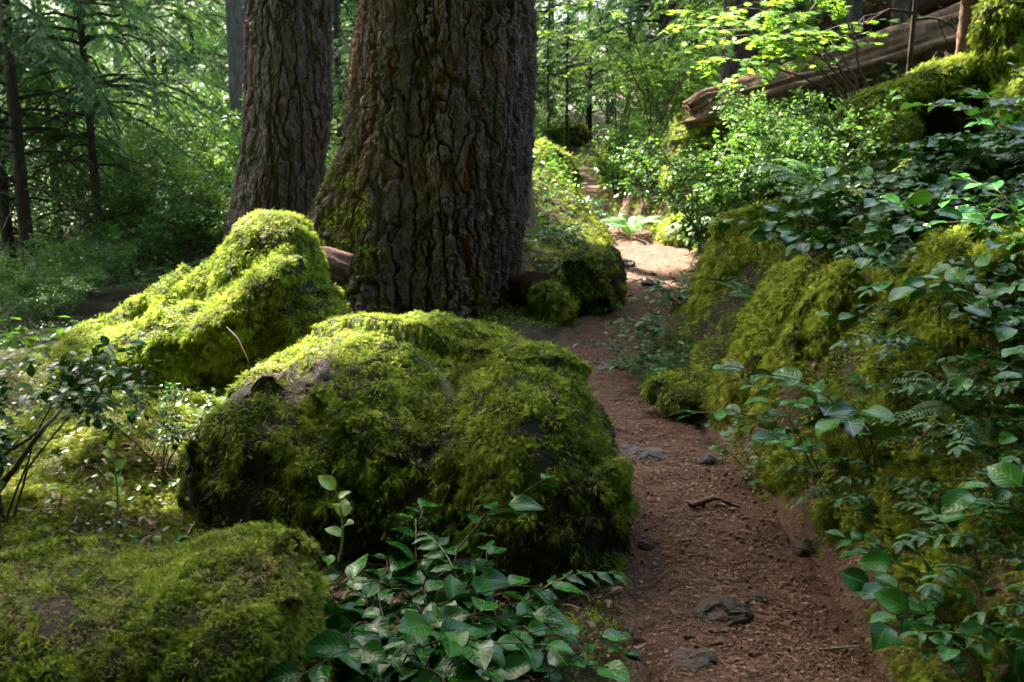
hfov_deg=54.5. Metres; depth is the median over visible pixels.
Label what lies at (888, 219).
oregon grape
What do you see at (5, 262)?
leafy bush
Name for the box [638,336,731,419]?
mossy boulder
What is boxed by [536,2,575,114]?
hemlock tree
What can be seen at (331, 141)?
leafy bush
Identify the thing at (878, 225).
salal plant
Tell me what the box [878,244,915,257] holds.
oregon grape
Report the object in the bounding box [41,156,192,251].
leafy bush
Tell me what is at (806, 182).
sword fern
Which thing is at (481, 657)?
salal plant
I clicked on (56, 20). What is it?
hemlock tree
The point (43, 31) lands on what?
hemlock tree
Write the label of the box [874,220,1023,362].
mossy boulder
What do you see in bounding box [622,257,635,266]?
trail stone
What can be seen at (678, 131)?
mossy boulder
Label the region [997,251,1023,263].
oregon grape
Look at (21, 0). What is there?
sky
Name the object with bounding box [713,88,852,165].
huckleberry bush
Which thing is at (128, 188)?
leafy bush
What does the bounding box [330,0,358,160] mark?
hemlock tree
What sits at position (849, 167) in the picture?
salal plant
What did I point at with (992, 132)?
oregon grape
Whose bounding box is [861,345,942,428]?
mossy rock
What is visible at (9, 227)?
hemlock tree
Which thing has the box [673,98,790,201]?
huckleberry bush
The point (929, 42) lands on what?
fallen log
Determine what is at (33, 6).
hemlock tree
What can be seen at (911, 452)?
moss carpet
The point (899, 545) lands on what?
oregon grape
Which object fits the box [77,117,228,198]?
leafy bush
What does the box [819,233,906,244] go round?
oregon grape
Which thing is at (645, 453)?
trail stone
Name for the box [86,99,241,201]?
leafy bush
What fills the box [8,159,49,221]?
leafy bush
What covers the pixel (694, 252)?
salal plant
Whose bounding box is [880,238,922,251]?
oregon grape
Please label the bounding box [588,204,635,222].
salal plant
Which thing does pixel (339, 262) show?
root
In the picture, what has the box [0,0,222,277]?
hemlock tree
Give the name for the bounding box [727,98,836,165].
huckleberry bush
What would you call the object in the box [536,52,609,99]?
vine maple
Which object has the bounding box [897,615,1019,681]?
oregon grape
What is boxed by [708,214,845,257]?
salal plant
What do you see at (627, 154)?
huckleberry bush
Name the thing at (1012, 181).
salal plant
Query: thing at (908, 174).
salal plant
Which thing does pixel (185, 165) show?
leafy bush
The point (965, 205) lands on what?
oregon grape
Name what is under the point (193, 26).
hemlock tree
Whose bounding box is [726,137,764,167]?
salal plant
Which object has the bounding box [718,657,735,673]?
twig
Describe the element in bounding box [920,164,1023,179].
salal plant
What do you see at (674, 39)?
hemlock tree
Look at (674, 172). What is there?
huckleberry bush
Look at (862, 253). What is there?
oregon grape
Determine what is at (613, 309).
salal plant
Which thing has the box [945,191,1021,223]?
salal plant
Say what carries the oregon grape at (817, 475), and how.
on the ground at (108, 298)
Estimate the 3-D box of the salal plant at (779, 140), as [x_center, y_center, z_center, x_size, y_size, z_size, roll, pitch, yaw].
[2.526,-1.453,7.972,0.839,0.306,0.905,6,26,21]
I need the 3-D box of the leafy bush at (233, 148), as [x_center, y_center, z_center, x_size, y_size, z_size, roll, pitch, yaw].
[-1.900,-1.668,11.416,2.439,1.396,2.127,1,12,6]
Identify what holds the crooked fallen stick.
on the path
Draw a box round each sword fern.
[599,216,666,236]
[601,122,647,139]
[621,107,668,117]
[655,216,713,236]
[705,280,755,302]
[720,159,791,183]
[736,158,861,205]
[766,376,849,418]
[863,171,985,200]
[889,365,1023,448]
[900,143,1023,189]
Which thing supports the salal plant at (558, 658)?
on the ground at (108, 298)
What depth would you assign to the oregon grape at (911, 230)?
4.98 m
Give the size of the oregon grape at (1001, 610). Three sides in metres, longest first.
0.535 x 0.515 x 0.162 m
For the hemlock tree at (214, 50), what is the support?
on the ground at (108, 298)
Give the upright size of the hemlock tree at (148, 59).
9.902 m
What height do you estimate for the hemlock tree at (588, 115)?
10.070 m
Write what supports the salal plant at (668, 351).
on the ground at (108, 298)
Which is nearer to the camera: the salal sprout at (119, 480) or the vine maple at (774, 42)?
the salal sprout at (119, 480)
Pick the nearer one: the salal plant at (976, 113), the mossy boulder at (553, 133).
the salal plant at (976, 113)
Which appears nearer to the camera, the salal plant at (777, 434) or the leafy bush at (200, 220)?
the salal plant at (777, 434)
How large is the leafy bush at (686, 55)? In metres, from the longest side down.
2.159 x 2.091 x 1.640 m
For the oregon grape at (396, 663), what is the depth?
2.81 m
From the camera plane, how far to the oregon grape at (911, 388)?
3.29 m
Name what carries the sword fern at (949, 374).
on the ground at (108, 298)
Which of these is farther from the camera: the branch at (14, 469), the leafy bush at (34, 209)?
the leafy bush at (34, 209)
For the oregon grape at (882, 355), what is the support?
on the ground at (108, 298)
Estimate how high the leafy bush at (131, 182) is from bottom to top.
1.933 m
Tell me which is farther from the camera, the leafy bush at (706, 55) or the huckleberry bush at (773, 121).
the leafy bush at (706, 55)
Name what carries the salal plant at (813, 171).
on the ground at (108, 298)
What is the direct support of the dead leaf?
on the ground at (108, 298)
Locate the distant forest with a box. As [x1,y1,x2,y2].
[9,0,721,167]
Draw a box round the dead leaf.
[611,586,624,593]
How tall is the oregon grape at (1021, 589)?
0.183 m
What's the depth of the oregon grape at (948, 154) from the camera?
5.40 m
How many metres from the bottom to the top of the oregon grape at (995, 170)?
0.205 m
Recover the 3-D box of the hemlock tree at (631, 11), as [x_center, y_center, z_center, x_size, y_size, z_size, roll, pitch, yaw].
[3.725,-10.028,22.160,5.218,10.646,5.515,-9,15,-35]
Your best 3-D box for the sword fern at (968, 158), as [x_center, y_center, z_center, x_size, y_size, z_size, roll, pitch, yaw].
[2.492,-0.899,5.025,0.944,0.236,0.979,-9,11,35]
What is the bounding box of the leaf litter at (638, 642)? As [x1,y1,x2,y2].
[0,158,1021,681]
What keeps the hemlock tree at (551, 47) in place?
on the ground at (108, 298)
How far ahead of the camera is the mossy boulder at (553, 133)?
26.70 m
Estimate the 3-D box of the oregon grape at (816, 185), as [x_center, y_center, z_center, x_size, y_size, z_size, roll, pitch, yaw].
[1.985,-0.806,5.485,0.696,0.263,0.776,-19,10,-21]
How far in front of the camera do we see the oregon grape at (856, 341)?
3.48 m
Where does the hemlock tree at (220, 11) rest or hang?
on the ground at (108, 298)
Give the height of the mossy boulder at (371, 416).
1.384 m
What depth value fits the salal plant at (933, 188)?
4.40 m
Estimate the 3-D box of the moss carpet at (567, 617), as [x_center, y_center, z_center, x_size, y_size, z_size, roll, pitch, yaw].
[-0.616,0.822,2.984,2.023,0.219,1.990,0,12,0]
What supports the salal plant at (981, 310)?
on the ground at (108, 298)
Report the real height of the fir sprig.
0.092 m
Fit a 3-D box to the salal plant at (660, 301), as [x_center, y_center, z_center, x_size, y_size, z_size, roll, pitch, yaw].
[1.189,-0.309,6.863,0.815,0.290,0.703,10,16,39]
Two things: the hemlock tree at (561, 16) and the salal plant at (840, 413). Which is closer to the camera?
the salal plant at (840, 413)
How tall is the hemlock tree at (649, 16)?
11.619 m
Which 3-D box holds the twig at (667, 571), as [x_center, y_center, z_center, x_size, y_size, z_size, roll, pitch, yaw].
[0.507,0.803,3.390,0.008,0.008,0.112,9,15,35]
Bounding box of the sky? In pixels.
[21,0,809,64]
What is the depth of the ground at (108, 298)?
4.17 m
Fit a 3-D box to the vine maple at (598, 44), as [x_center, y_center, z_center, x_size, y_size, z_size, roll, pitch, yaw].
[1.899,-3.694,14.459,3.087,1.845,2.751,-7,14,-31]
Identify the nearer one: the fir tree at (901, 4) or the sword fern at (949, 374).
the sword fern at (949, 374)
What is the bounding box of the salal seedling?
[578,625,641,657]
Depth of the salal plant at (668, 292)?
6.70 m
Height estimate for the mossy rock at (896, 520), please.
0.329 m
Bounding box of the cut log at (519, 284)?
[507,271,553,307]
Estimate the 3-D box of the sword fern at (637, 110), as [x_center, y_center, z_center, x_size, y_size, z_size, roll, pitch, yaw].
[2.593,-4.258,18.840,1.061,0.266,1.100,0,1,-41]
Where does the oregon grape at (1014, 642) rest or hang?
on the ground at (108, 298)
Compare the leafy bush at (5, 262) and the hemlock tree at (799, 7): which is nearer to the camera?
the leafy bush at (5, 262)
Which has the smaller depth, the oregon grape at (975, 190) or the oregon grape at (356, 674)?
the oregon grape at (356, 674)
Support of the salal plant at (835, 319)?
on the ground at (108, 298)
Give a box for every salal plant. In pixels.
[142,537,190,552]
[148,534,186,547]
[262,553,577,681]
[321,473,591,671]
[324,595,417,681]
[330,551,488,681]
[330,583,571,681]
[341,560,575,681]
[341,623,476,681]
[346,540,567,666]
[381,578,630,681]
[385,644,419,681]
[523,231,558,246]
[526,224,579,243]
[533,187,571,205]
[534,260,560,274]
[537,221,597,241]
[545,230,589,249]
[569,196,606,210]
[573,331,688,374]
[583,167,647,194]
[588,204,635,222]
[597,301,631,314]
[598,209,650,232]
[601,316,679,349]
[606,144,648,169]
[608,179,657,203]
[608,334,698,374]
[616,136,662,160]
[616,294,673,337]
[618,163,656,187]
[623,277,688,316]
[631,334,685,367]
[632,270,694,310]
[664,211,710,251]
[667,369,895,491]
[679,225,703,240]
[684,246,703,258]
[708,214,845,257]
[712,360,1017,480]
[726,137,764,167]
[735,131,848,156]
[741,204,879,258]
[748,162,837,194]
[755,165,861,196]
[756,168,796,191]
[760,148,847,170]
[763,189,922,261]
[771,152,848,190]
[774,183,852,205]
[777,134,853,164]
[781,182,878,220]
[781,193,852,218]
[810,185,905,221]
[811,148,970,195]
[816,310,915,346]
[820,159,1016,221]
[824,494,909,587]
[830,246,909,293]
[835,211,926,261]
[837,130,1021,189]
[837,530,1023,681]
[853,591,1018,681]
[855,179,1023,219]
[858,189,955,232]
[862,214,1023,244]
[864,173,1023,228]
[879,147,1005,176]
[888,278,1023,364]
[889,184,1020,225]
[893,134,1023,186]
[896,128,1023,173]
[900,85,1023,138]
[901,262,1023,341]
[905,189,1017,227]
[906,182,983,225]
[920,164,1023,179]
[925,207,1023,228]
[928,125,1020,152]
[929,252,1023,305]
[933,171,1023,235]
[938,490,1023,557]
[941,442,1023,514]
[941,445,1023,525]
[942,131,1023,171]
[944,306,1023,396]
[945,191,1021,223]
[948,299,1023,342]
[949,62,1023,130]
[951,157,1023,194]
[964,293,1023,335]
[965,91,1023,137]
[969,131,1023,148]
[973,390,1023,444]
[979,226,1023,241]
[979,239,1023,249]
[982,176,1023,206]
[989,371,1023,408]
[1004,162,1023,172]
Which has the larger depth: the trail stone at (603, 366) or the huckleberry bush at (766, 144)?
the huckleberry bush at (766, 144)
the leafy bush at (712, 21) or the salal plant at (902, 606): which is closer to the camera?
the salal plant at (902, 606)
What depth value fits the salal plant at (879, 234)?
3.96 m
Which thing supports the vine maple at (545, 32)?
on the ground at (108, 298)
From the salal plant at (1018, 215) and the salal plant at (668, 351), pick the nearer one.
the salal plant at (1018, 215)
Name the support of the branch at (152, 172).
attached to the hemlock tree at (15, 153)
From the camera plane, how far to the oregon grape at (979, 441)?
2.81 m
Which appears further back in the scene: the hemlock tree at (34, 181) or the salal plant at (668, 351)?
the hemlock tree at (34, 181)
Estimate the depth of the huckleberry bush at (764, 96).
10.15 m
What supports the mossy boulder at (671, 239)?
on the ground at (108, 298)
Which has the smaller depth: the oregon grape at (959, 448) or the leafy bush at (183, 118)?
the oregon grape at (959, 448)
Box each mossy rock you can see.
[759,443,809,501]
[810,480,875,547]
[815,391,913,478]
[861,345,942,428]
[871,453,967,550]
[892,549,964,644]
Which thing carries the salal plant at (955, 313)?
on the ground at (108, 298)
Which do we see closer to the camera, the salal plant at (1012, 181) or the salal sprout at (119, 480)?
the salal sprout at (119, 480)
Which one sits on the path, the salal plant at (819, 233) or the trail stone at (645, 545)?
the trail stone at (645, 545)
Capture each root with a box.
[321,246,353,286]
[893,51,983,156]
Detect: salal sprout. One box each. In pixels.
[103,439,126,539]
[318,475,353,561]
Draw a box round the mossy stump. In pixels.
[831,0,1023,148]
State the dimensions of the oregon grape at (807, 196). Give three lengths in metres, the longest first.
0.793 x 0.711 x 0.269 m
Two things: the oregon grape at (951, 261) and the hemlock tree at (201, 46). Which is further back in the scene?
the hemlock tree at (201, 46)
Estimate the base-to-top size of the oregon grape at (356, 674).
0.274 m
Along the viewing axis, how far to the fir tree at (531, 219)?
9.81 m
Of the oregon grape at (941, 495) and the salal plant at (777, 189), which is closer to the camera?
the oregon grape at (941, 495)
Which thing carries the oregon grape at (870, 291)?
on the ground at (108, 298)
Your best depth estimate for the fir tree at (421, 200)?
7.27 m
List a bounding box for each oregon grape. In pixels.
[329,636,471,681]
[370,530,634,681]
[380,620,398,652]
[711,275,754,292]
[771,463,869,518]
[777,169,918,204]
[781,181,934,213]
[793,201,863,230]
[798,207,856,223]
[811,238,920,261]
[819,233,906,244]
[827,334,987,383]
[828,493,880,537]
[833,231,919,259]
[833,457,879,489]
[839,211,928,235]
[846,189,995,224]
[847,263,896,299]
[847,380,957,420]
[852,303,928,362]
[853,188,943,204]
[855,143,974,168]
[857,476,937,496]
[869,253,915,266]
[870,416,943,456]
[875,217,930,231]
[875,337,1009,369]
[877,188,980,203]
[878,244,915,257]
[878,409,1014,465]
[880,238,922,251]
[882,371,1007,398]
[886,485,953,562]
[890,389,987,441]
[892,476,1006,546]
[892,501,1023,600]
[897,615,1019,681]
[899,190,1023,228]
[905,530,1023,570]
[911,411,1023,493]
[913,163,995,199]
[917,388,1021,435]
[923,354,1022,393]
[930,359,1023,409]
[936,153,954,158]
[937,255,976,265]
[939,204,993,225]
[940,159,1023,180]
[961,598,1023,624]
[963,120,1020,133]
[972,130,1016,136]
[981,380,1023,397]
[994,418,1023,467]
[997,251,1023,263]
[997,636,1023,652]
[1001,584,1023,594]
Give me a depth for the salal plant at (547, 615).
2.61 m
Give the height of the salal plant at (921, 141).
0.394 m
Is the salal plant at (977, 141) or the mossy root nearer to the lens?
the salal plant at (977, 141)
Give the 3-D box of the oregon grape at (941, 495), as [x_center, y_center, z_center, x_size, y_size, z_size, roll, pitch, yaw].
[1.288,0.499,2.857,0.407,0.123,0.392,-13,25,-11]
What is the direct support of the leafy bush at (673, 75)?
on the ground at (108, 298)
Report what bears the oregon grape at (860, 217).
on the ground at (108, 298)
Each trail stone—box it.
[593,360,631,370]
[616,443,667,461]
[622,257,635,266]
[638,540,653,550]
[640,279,660,285]
[671,647,718,670]
[693,594,753,626]
[697,452,716,464]
[751,592,767,602]
[791,536,813,557]
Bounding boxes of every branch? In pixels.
[0,408,62,492]
[3,428,40,455]
[111,151,194,215]
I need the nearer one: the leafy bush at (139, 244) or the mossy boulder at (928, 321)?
the mossy boulder at (928, 321)
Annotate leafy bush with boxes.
[0,227,93,303]
[0,234,40,319]
[0,245,108,309]
[0,257,97,311]
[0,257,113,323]
[0,259,112,316]
[6,111,202,255]
[8,106,229,233]
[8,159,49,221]
[10,173,129,249]
[23,210,156,296]
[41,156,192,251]
[44,219,173,281]
[47,165,222,269]
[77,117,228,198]
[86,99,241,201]
[87,163,234,232]
[91,95,229,178]
[94,94,241,234]
[94,99,241,196]
[97,124,241,232]
[113,160,233,249]
[129,162,235,235]
[135,168,234,239]
[170,153,235,216]
[197,95,344,182]
[216,141,332,173]
[534,78,588,139]
[534,104,564,140]
[572,46,687,110]
[590,31,719,134]
[593,37,720,111]
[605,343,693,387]
[607,25,766,111]
[634,50,692,89]
[658,8,720,88]
[659,0,787,60]
[692,33,768,85]
[716,0,831,61]
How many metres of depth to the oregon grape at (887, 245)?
4.37 m
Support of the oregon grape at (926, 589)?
on the ground at (108, 298)
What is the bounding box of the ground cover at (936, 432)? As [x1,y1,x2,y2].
[0,154,1020,641]
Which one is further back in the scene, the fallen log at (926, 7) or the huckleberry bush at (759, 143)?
the fallen log at (926, 7)
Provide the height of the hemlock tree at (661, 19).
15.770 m
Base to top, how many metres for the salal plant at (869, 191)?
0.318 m
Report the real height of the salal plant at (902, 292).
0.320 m
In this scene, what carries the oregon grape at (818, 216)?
on the ground at (108, 298)
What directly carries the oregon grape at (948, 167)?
on the ground at (108, 298)
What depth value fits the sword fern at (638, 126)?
17.57 m
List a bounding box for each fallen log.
[680,0,983,131]
[786,0,960,50]
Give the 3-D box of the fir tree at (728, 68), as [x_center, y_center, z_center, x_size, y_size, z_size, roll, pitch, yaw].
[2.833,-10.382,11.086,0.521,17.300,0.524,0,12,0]
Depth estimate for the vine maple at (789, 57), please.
13.96 m
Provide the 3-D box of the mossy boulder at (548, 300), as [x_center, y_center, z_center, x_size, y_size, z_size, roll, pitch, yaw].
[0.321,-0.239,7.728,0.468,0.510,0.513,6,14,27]
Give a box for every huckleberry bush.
[576,116,647,195]
[589,112,672,172]
[608,134,664,198]
[624,136,769,220]
[637,135,775,247]
[651,129,803,212]
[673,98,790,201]
[709,81,849,143]
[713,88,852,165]
[715,98,838,163]
[715,169,831,221]
[721,87,842,159]
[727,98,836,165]
[762,85,911,182]
[778,121,873,172]
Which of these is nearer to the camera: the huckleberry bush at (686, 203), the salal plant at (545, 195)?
the huckleberry bush at (686, 203)
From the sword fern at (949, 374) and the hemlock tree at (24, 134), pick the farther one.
the hemlock tree at (24, 134)
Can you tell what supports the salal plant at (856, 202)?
on the ground at (108, 298)
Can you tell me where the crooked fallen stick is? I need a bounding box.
[688,495,740,508]
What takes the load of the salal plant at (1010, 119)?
on the ground at (108, 298)
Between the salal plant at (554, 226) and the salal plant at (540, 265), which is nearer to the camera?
the salal plant at (540, 265)
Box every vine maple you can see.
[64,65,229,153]
[535,45,621,121]
[536,0,722,149]
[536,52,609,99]
[544,9,762,145]
[658,0,899,102]
[705,0,846,64]
[717,0,885,53]
[759,0,845,64]
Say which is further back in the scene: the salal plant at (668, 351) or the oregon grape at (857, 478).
the salal plant at (668, 351)
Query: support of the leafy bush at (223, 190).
on the ground at (108, 298)
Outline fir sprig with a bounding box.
[415,356,452,393]
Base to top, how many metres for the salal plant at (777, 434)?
0.372 m
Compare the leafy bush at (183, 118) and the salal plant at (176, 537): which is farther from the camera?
the leafy bush at (183, 118)
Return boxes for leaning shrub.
[0,314,164,523]
[77,382,226,475]
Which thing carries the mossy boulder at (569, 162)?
on the ground at (108, 298)
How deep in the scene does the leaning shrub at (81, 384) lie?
3.52 m
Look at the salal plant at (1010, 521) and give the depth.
2.60 m
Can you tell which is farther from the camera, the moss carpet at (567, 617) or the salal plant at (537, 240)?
the salal plant at (537, 240)
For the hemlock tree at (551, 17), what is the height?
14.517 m
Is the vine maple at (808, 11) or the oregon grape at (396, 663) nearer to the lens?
the oregon grape at (396, 663)
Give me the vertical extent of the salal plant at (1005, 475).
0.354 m
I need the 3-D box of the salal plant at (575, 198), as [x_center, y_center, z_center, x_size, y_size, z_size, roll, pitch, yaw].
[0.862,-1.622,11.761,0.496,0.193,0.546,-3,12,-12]
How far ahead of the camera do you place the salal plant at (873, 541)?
2.98 m
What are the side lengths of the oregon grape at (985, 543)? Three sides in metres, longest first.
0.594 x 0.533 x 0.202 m
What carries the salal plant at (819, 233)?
on the ground at (108, 298)
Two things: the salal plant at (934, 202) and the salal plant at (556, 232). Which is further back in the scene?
the salal plant at (556, 232)
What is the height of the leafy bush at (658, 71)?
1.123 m
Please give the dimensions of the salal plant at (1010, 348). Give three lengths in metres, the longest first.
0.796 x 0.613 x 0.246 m
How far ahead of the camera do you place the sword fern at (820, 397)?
3.98 m
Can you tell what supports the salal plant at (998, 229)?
on the ground at (108, 298)
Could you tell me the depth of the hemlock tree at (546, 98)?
32.95 m
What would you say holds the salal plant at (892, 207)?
on the ground at (108, 298)
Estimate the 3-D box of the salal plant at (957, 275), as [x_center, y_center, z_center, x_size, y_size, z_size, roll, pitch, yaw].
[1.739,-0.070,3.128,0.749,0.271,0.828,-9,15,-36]
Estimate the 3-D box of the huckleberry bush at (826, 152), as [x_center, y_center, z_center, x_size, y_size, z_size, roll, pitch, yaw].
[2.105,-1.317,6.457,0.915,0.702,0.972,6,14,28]
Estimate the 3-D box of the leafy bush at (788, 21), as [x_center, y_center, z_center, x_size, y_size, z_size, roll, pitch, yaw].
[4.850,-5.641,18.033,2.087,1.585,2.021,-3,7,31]
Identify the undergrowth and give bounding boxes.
[0,6,940,369]
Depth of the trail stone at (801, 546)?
3.59 m
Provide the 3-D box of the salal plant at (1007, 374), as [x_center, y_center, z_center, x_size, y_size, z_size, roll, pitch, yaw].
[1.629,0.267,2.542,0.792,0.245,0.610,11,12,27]
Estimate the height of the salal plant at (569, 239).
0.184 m
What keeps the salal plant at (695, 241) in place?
on the ground at (108, 298)
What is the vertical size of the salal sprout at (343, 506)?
0.218 m
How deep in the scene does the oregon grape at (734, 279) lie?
5.95 m
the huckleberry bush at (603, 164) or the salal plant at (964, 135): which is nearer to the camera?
the salal plant at (964, 135)
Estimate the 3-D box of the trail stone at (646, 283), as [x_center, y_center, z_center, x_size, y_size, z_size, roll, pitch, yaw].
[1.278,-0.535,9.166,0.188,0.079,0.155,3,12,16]
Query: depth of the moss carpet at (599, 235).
10.96 m
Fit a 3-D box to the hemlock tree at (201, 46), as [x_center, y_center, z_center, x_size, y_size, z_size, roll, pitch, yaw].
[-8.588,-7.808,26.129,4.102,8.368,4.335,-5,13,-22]
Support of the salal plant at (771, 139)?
on the ground at (108, 298)
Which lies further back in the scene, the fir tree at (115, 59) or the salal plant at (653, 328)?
the fir tree at (115, 59)
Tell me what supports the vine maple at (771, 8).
on the ground at (108, 298)
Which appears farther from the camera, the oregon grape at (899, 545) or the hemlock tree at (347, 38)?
the hemlock tree at (347, 38)
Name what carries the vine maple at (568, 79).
on the ground at (108, 298)
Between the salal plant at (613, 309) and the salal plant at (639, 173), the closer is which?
the salal plant at (613, 309)
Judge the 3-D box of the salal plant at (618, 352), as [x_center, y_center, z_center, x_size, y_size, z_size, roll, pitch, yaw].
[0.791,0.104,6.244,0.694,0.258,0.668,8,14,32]
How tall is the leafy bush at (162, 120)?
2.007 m
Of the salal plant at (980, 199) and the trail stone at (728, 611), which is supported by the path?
the trail stone at (728, 611)
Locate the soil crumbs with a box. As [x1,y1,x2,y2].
[517,310,1013,681]
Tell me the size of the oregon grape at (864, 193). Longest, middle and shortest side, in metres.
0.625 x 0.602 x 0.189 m
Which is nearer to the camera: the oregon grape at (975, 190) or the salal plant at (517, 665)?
the salal plant at (517, 665)
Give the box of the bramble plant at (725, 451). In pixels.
[704,421,770,484]
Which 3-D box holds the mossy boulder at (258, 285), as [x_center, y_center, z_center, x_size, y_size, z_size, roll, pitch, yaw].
[-1.890,-0.100,6.098,1.964,1.445,1.400,0,12,0]
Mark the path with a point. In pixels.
(591, 189)
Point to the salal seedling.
(630, 652)
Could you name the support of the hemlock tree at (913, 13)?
on the ground at (108, 298)
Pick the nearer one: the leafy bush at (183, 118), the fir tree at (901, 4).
the fir tree at (901, 4)
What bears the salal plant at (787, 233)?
on the ground at (108, 298)
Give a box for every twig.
[226,327,248,370]
[653,570,668,582]
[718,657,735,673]
[818,645,859,650]
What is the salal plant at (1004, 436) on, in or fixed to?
on the ground at (108, 298)
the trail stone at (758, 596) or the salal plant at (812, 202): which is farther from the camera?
the salal plant at (812, 202)
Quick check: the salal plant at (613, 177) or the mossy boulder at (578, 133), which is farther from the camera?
the mossy boulder at (578, 133)
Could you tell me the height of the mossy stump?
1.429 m
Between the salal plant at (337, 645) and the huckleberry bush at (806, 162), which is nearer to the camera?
the salal plant at (337, 645)
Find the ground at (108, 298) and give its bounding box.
[0,48,1023,681]
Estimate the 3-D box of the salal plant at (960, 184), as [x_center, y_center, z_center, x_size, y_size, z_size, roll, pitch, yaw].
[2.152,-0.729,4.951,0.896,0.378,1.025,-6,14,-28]
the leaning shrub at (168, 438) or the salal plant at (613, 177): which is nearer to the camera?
the leaning shrub at (168, 438)
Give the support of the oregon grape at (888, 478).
on the ground at (108, 298)
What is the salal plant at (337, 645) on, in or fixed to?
on the ground at (108, 298)
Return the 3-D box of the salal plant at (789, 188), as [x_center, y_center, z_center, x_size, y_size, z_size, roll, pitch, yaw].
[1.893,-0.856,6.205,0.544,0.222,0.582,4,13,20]
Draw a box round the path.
[565,127,889,681]
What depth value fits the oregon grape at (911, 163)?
5.38 m
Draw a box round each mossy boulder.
[0,517,339,681]
[44,208,352,395]
[170,309,643,596]
[524,278,580,326]
[532,137,588,195]
[539,117,560,143]
[556,117,591,145]
[556,242,629,316]
[598,142,649,183]
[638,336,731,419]
[651,191,713,247]
[655,109,727,198]
[684,195,837,327]
[701,253,899,431]
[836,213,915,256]
[844,105,926,162]
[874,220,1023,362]
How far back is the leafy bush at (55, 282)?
8.93 m
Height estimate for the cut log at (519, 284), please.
0.477 m
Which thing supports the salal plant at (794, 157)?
on the ground at (108, 298)
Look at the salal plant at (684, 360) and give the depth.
5.93 m
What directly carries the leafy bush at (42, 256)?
on the ground at (108, 298)
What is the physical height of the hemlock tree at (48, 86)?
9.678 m
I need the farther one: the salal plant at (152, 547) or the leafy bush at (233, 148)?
the leafy bush at (233, 148)
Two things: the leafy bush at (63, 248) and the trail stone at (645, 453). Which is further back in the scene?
the leafy bush at (63, 248)
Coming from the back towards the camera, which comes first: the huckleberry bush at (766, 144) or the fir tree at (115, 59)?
the fir tree at (115, 59)
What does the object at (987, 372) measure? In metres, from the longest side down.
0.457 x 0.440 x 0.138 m
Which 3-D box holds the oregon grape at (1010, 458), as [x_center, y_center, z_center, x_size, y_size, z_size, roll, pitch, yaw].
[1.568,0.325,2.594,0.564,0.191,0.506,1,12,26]
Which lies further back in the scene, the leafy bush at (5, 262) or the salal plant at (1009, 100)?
the leafy bush at (5, 262)
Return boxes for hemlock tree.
[0,0,110,227]
[0,0,126,233]
[0,0,134,250]
[0,0,159,255]
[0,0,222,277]
[0,0,241,273]
[0,12,170,272]
[0,78,87,194]
[9,0,105,187]
[30,0,232,223]
[38,3,92,154]
[63,1,223,137]
[77,0,228,125]
[80,1,205,131]
[98,0,229,151]
[98,0,229,153]
[134,0,228,110]
[135,0,227,103]
[160,1,227,112]
[174,0,357,150]
[218,0,356,165]
[326,1,356,159]
[329,1,356,149]
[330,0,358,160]
[534,0,593,123]
[535,0,585,141]
[535,0,618,123]
[535,0,650,139]
[535,0,806,140]
[535,42,574,123]
[536,0,635,151]
[536,0,710,122]
[536,0,714,124]
[536,0,722,86]
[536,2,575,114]
[551,0,909,68]
[572,0,847,112]
[593,0,773,73]
[642,0,840,58]
[837,0,957,163]
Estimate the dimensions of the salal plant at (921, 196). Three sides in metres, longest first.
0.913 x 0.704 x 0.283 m
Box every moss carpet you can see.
[0,343,340,574]
[61,480,634,681]
[469,157,616,328]
[586,58,891,313]
[653,153,1023,681]
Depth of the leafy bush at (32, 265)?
9.33 m
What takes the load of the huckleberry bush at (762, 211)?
on the ground at (108, 298)
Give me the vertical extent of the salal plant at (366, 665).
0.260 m
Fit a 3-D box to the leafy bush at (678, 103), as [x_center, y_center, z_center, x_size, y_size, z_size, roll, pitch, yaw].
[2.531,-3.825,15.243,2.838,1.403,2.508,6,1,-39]
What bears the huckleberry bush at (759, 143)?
on the ground at (108, 298)
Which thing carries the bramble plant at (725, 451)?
on the ground at (108, 298)
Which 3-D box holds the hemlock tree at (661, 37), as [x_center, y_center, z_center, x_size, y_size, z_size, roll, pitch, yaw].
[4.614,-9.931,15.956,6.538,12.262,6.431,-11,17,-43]
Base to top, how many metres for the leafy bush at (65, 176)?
1.893 m
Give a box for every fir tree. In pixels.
[109,3,136,159]
[223,0,333,241]
[225,0,245,146]
[306,0,538,319]
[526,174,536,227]
[719,0,756,135]
[845,0,862,99]
[890,0,909,25]
[952,0,979,133]
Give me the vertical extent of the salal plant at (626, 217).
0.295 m
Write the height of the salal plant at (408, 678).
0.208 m
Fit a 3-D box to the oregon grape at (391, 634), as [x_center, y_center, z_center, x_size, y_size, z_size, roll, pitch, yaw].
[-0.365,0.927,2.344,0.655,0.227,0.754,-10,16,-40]
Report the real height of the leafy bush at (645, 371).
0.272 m
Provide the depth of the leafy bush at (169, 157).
13.12 m
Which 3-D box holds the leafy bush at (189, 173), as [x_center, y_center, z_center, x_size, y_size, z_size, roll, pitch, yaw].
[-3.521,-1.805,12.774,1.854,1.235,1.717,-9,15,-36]

